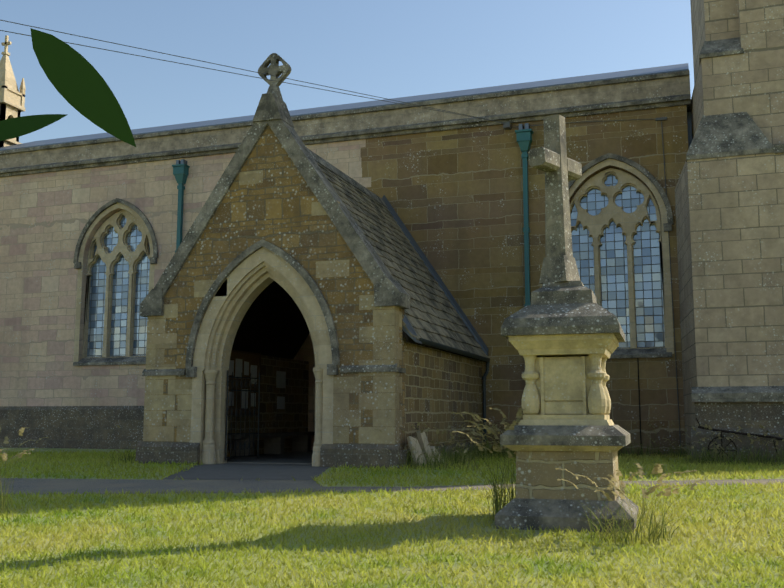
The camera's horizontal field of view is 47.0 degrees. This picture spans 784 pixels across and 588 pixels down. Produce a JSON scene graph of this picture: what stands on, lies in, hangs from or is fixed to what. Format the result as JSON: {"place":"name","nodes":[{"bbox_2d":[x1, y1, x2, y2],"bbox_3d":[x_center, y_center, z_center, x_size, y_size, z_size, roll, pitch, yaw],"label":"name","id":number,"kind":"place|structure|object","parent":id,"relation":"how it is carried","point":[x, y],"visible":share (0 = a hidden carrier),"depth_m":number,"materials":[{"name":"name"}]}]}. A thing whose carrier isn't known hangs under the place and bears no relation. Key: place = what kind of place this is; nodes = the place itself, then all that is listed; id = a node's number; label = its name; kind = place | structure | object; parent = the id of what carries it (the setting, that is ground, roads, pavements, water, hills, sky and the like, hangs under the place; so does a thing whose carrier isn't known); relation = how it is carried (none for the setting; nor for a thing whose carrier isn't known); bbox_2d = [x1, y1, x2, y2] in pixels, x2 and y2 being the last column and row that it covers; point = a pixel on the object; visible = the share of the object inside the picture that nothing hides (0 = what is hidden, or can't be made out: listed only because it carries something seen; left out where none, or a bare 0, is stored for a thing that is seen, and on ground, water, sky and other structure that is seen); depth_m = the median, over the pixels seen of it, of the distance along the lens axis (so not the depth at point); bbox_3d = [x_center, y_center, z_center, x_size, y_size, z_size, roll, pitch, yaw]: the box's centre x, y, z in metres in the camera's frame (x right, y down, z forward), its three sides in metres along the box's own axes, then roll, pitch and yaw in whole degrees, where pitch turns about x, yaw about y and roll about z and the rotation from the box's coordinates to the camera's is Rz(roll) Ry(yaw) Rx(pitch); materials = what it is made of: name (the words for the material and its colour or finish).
{"place":"outdoors","nodes":[
{"label":"outdoors","id":0,"kind":"place"},
{"bbox_2d":[0,28,135,146],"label":"leaves","id":1,"kind":"object","parent":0,"point":[77,81],"visible":1,"depth_m":1.08,"materials":[{"name":"green plant"}]},
{"bbox_2d":[225,370,259,460],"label":"porch gate","id":2,"kind":"structure","parent":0,"point":[245,410],"depth_m":17.35,"materials":[{"name":"black metal"}]},
{"bbox_2d":[201,368,322,466],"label":"porch columns","id":3,"kind":"structure","parent":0,"point":[208,454],"depth_m":16.55,"materials":[{"name":"beige stone"}]},
{"bbox_2d":[143,125,404,449],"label":"porch front wall","id":4,"kind":"structure","parent":0,"point":[275,207],"depth_m":16.69,"materials":[{"name":"brown stone"}]},
{"bbox_2d":[190,247,332,463],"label":"porch arch orders","id":5,"kind":"object","parent":4,"relation":"in","point":[251,278],"visible":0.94,"depth_m":16.77,"materials":[{"name":"beige stone"}]},
{"bbox_2d":[143,170,401,443],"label":"stone blocks","id":6,"kind":"structure","parent":4,"relation":"attached to","point":[381,401],"depth_m":15.87,"materials":[{"name":"beige stone"}]},
{"bbox_2d":[142,239,405,376],"bbox_3d":[-2.253,0.267,16.702,5.080,2.518,0.590,-3,-8,19],"label":"arch hood mould","id":7,"kind":"object","parent":4,"relation":"attached to","point":[190,370],"visible":0.9,"depth_m":16.54,"materials":[{"name":"grey stone"}]},
{"bbox_2d":[140,85,409,316],"bbox_3d":[-2.255,-1.815,16.981,5.240,4.360,0.600,-3,-8,19],"label":"gable coping","id":8,"kind":"object","parent":4,"relation":"on","point":[272,111],"visible":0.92,"depth_m":16.86,"materials":[{"name":"grey stone"}]},
{"bbox_2d":[258,53,291,86],"bbox_3d":[-2.255,-4.277,17.316,0.659,0.689,0.140,-3,-8,19],"label":"finial cross","id":9,"kind":"object","parent":8,"relation":"on","point":[270,65],"visible":0.9,"depth_m":17.27,"materials":[{"name":"grey stone"}]},
{"bbox_2d":[0,20,680,443],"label":"cables","id":10,"kind":"object","parent":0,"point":[506,124],"visible":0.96,"depth_m":18.89,"materials":[{"name":"grey plastic"}]},
{"bbox_2d":[0,105,688,455],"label":"church wall","id":11,"kind":"structure","parent":0,"point":[454,198],"depth_m":22.77,"materials":[{"name":"brown stone"}]},
{"bbox_2d":[0,406,143,448],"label":"wall plinth","id":12,"kind":"structure","parent":11,"relation":"attached to","point":[83,427],"depth_m":25.17,"materials":[{"name":"grey stone"}]},
{"bbox_2d":[73,202,154,362],"bbox_3d":[-7.805,-0.351,25.518,2.560,4.564,0.103,-3,-8,19],"label":"window surround","id":13,"kind":"object","parent":11,"relation":"in","point":[81,254],"visible":0.6,"depth_m":25.72,"materials":[{"name":"beige stone"}]},
{"bbox_2d":[82,210,149,357],"bbox_3d":[-7.729,-0.305,25.737,2.300,4.331,0.230,-3,-8,19],"label":"tracery","id":14,"kind":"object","parent":13,"relation":"in","point":[120,249],"depth_m":25.77,"materials":[{"name":"beige stone"}]},
{"bbox_2d":[87,216,149,356],"bbox_3d":[-7.710,-0.292,25.793,2.240,4.280,0.030,-3,-8,19],"label":"window glass","id":15,"kind":"object","parent":14,"relation":"in","point":[120,292],"visible":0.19,"depth_m":25.77,"materials":[{"name":"blue glass"}]},
{"bbox_2d":[0,76,689,168],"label":"parapet wall","id":16,"kind":"structure","parent":11,"relation":"on","point":[672,86],"depth_m":23.34,"materials":[{"name":"grey stone"}]},
{"bbox_2d":[0,70,689,154],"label":"parapet coping","id":17,"kind":"object","parent":16,"relation":"on","point":[454,100],"visible":0.4,"depth_m":23.30,"materials":[{"name":"grey stone"}]},
{"bbox_2d":[0,94,690,176],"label":"cornice moulding","id":18,"kind":"object","parent":11,"relation":"attached to","point":[606,108],"visible":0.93,"depth_m":23.18,"materials":[{"name":"grey stone"}]},
{"bbox_2d":[515,129,532,306],"bbox_3d":[3.225,-0.122,21.484,0.400,7.780,0.280,-3,-8,19],"label":"pipe","id":19,"kind":"object","parent":11,"relation":"attached to","point":[524,138],"visible":0.71,"depth_m":21.78,"materials":[{"name":"teal metal"}]},
{"bbox_2d":[568,153,672,358],"bbox_3d":[5.181,-0.911,21.158,2.780,4.857,0.350,-3,-8,19],"label":"hood window","id":20,"kind":"structure","parent":11,"relation":"attached to","point":[650,352],"depth_m":20.77,"materials":[{"name":"grey stone"}]},
{"bbox_2d":[569,158,673,353],"bbox_3d":[5.169,-0.900,21.122,2.560,4.664,0.103,-3,-8,19],"label":"window surround","id":21,"kind":"object","parent":11,"relation":"in","point":[665,252],"visible":0.54,"depth_m":20.75,"materials":[{"name":"beige stone"}]},
{"bbox_2d":[570,168,665,348],"bbox_3d":[5.246,-0.853,21.341,2.300,4.431,0.230,-3,-8,19],"label":"tracery window","id":22,"kind":"structure","parent":21,"relation":"in","point":[605,217],"depth_m":21.33,"materials":[{"name":"beige stone"}]},
{"bbox_2d":[570,174,664,347],"bbox_3d":[5.265,-0.840,21.396,2.240,4.380,0.030,-3,-8,19],"label":"window glass","id":23,"kind":"object","parent":22,"relation":"in","point":[650,332],"visible":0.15,"depth_m":21.26,"materials":[{"name":"blue glass"}]},
{"bbox_2d":[306,147,387,207],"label":"porch ridge","id":24,"kind":"structure","parent":0,"point":[339,173],"depth_m":20.39,"materials":[{"name":"grey stone"}]},
{"bbox_2d":[0,0,693,143],"label":"sky","id":25,"kind":"structure","parent":0,"point":[389,49],"materials":[{"name":"blue"}]},
{"bbox_2d":[227,339,482,456],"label":"porch side walls","id":26,"kind":"structure","parent":0,"point":[441,387],"depth_m":19.75,"materials":[{"name":"brown stone"}]},
{"bbox_2d":[228,352,258,412],"bbox_3d":[-3.287,1.954,19.756,0.040,1.300,1.500,-3,-8,19],"label":"porch notice board","id":27,"kind":"object","parent":26,"relation":"attached to","point":[250,359],"visible":0.43,"depth_m":19.80,"materials":[{"name":"brown wood"}]},
{"bbox_2d":[228,350,260,414],"bbox_3d":[-3.259,1.952,19.746,0.020,1.400,1.600,-3,-8,19],"label":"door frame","id":28,"kind":"object","parent":27,"relation":"attached to","point":[245,352],"visible":0.38,"depth_m":20.09,"materials":[{"name":"brown wood"}]},
{"bbox_2d":[229,359,285,408],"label":"notices","id":29,"kind":"object","parent":27,"relation":"attached to","point":[280,379],"visible":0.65,"depth_m":20.08,"materials":[{"name":"white paper"}]},
{"bbox_2d":[232,281,485,361],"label":"porch roof deck","id":30,"kind":"structure","parent":26,"relation":"on","point":[273,323],"depth_m":21.18,"materials":[{"name":"brown wood"}]},
{"bbox_2d":[316,162,489,357],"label":"porch roof slates","id":31,"kind":"object","parent":30,"relation":"on","point":[432,314],"visible":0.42,"depth_m":19.68,"materials":[{"name":"grey stone"}]},
{"bbox_2d":[382,195,487,355],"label":"roof edge trim","id":32,"kind":"structure","parent":31,"relation":"on","point":[450,297],"depth_m":22.17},
{"bbox_2d":[419,338,489,447],"bbox_3d":[1.347,2.295,18.851,0.230,2.280,5.785,-3,-8,19],"label":"porch gutter","id":33,"kind":"object","parent":26,"relation":"attached to","point":[448,348],"visible":0.88,"depth_m":20.43,"materials":[{"name":"black metal"}]},
{"bbox_2d":[0,448,783,587],"bbox_3d":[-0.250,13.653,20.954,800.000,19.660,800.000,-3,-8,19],"label":"lawn","id":34,"kind":"structure","parent":0,"point":[456,565],"depth_m":8.65,"materials":[{"name":"green plant"}]},
{"bbox_2d":[0,427,47,515],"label":"grass tuft","id":35,"kind":"object","parent":34,"relation":"on","point":[4,458],"visible":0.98,"depth_m":10.58,"materials":[{"name":"plant"}]},
{"bbox_2d":[197,463,329,467],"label":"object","id":36,"kind":"object","parent":34,"relation":"on","point":[273,465],"visible":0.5,"depth_m":16.11,"materials":[{"name":"stone"}]},
{"bbox_2d":[227,450,312,464],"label":"porch floor","id":37,"kind":"structure","parent":34,"relation":"on","point":[295,458],"depth_m":17.90,"materials":[{"name":"stone"}]},
{"bbox_2d":[227,432,314,456],"bbox_3d":[-1.132,3.281,19.605,4.100,0.470,5.350,-3,-8,19],"label":"porch bench","id":38,"kind":"object","parent":37,"relation":"on","point":[274,443],"visible":0.25,"depth_m":20.58,"materials":[{"name":"brown wood"}]},
{"bbox_2d":[136,441,484,468],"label":"porch plinth","id":39,"kind":"structure","parent":34,"relation":"on","point":[365,455],"depth_m":15.66,"materials":[{"name":"grey stone"}]},
{"bbox_2d":[0,63,691,150],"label":"roof","id":40,"kind":"structure","parent":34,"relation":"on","point":[534,84],"depth_m":30.93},
{"bbox_2d":[0,35,25,147],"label":"stone bellcote","id":41,"kind":"object","parent":40,"relation":"on","point":[12,101],"visible":0.6,"depth_m":37.91,"materials":[{"name":"beige stone"}]},
{"bbox_2d":[73,198,157,365],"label":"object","id":42,"kind":"structure","parent":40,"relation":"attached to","point":[113,360],"depth_m":25.38,"materials":[{"name":"grey stone"}]},
{"bbox_2d":[172,164,189,251],"bbox_3d":[-5.879,0.288,24.566,0.400,7.800,0.280,-3,-8,19],"label":"pipe","id":43,"kind":"object","parent":40,"relation":"attached to","point":[180,172],"visible":0.44,"depth_m":24.96,"materials":[{"name":"teal metal"}]},
{"bbox_2d":[176,123,529,164],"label":"pipe spouts","id":44,"kind":"object","parent":40,"relation":"attached to","point":[521,127],"visible":0.58,"depth_m":22.07,"materials":[{"name":"teal metal"}]},
{"bbox_2d":[637,358,641,448],"bbox_3d":[5.607,2.524,20.419,0.023,2.250,0.022,-3,-8,19],"label":"cable conductor","id":45,"kind":"object","parent":40,"relation":"attached to","point":[639,403],"visible":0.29,"depth_m":20.41,"materials":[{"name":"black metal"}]},
{"bbox_2d":[407,431,442,465],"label":"loose stones","id":46,"kind":"object","parent":34,"relation":"on","point":[416,445],"visible":0.5,"depth_m":16.05,"materials":[{"name":"grey stone"}]},
{"bbox_2d":[451,407,546,520],"bbox_3d":[1.255,1.839,9.679,1.222,1.242,1.150,0,-8,3],"label":"grass tuft","id":47,"kind":"object","parent":34,"relation":"on","point":[497,508],"depth_m":9.70,"materials":[{"name":"green plant"}]},
{"bbox_2d":[495,281,638,532],"bbox_3d":[1.909,1.303,9.810,1.380,2.856,1.380,-2,-8,17],"label":"monument pedestal","id":48,"kind":"object","parent":34,"relation":"on","point":[565,338],"visible":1,"depth_m":9.35,"materials":[{"name":"beige stone"}]},
{"bbox_2d":[528,114,581,283],"bbox_3d":[1.847,-1.054,10.084,0.340,1.890,0.860,-6,-9,38],"label":"stone cross","id":49,"kind":"object","parent":48,"relation":"on","point":[555,164],"visible":1,"depth_m":9.97,"materials":[{"name":"grey stone"}]},
{"bbox_2d":[555,463,704,545],"bbox_3d":[2.208,1.972,8.512,1.875,0.754,1.627,-3,-8,19],"label":"grass tuft","id":50,"kind":"object","parent":34,"relation":"on","point":[644,492],"depth_m":8.49,"materials":[{"name":"green plant"}]},
{"bbox_2d":[626,472,652,518],"bbox_3d":[2.429,2.219,10.049,0.986,0.544,1.068,-3,-8,19],"label":"weed","id":51,"kind":"object","parent":34,"relation":"on","point":[630,479],"depth_m":9.82,"materials":[{"name":"green plant"}]},
{"bbox_2d":[675,0,783,454],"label":"tower","id":52,"kind":"structure","parent":34,"relation":"on","point":[730,229],"depth_m":17.86,"materials":[{"name":"beige stone"}]},
{"bbox_2d":[686,37,783,401],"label":"buttress weathering ledges","id":53,"kind":"object","parent":52,"relation":"attached to","point":[730,134],"visible":0.81,"depth_m":18.05,"materials":[{"name":"grey stone"}]},
{"bbox_2d":[691,402,783,461],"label":"tower plinth","id":54,"kind":"structure","parent":34,"relation":"on","point":[730,416],"depth_m":17.12,"materials":[{"name":"grey stone"}]},
{"bbox_2d":[696,418,783,462],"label":"plough","id":55,"kind":"object","parent":34,"relation":"on","point":[741,433],"visible":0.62,"depth_m":16.91,"materials":[{"name":"metal"}]},
{"bbox_2d":[0,478,783,494],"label":"tarmac path","id":56,"kind":"structure","parent":0,"point":[37,485],"depth_m":13.03,"materials":[{"name":"grey asphalt"}]},
{"bbox_2d":[162,465,327,479],"bbox_3d":[-2.470,2.938,14.791,3.180,0.106,2.130,-3,-8,19],"label":"path apron","id":57,"kind":"object","parent":56,"relation":"on","point":[209,472],"visible":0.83,"depth_m":14.75,"materials":[{"name":"stone"}]},
{"bbox_2d":[109,421,783,470],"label":"rough grass","id":58,"kind":"structure","parent":0,"point":[463,456],"depth_m":16.55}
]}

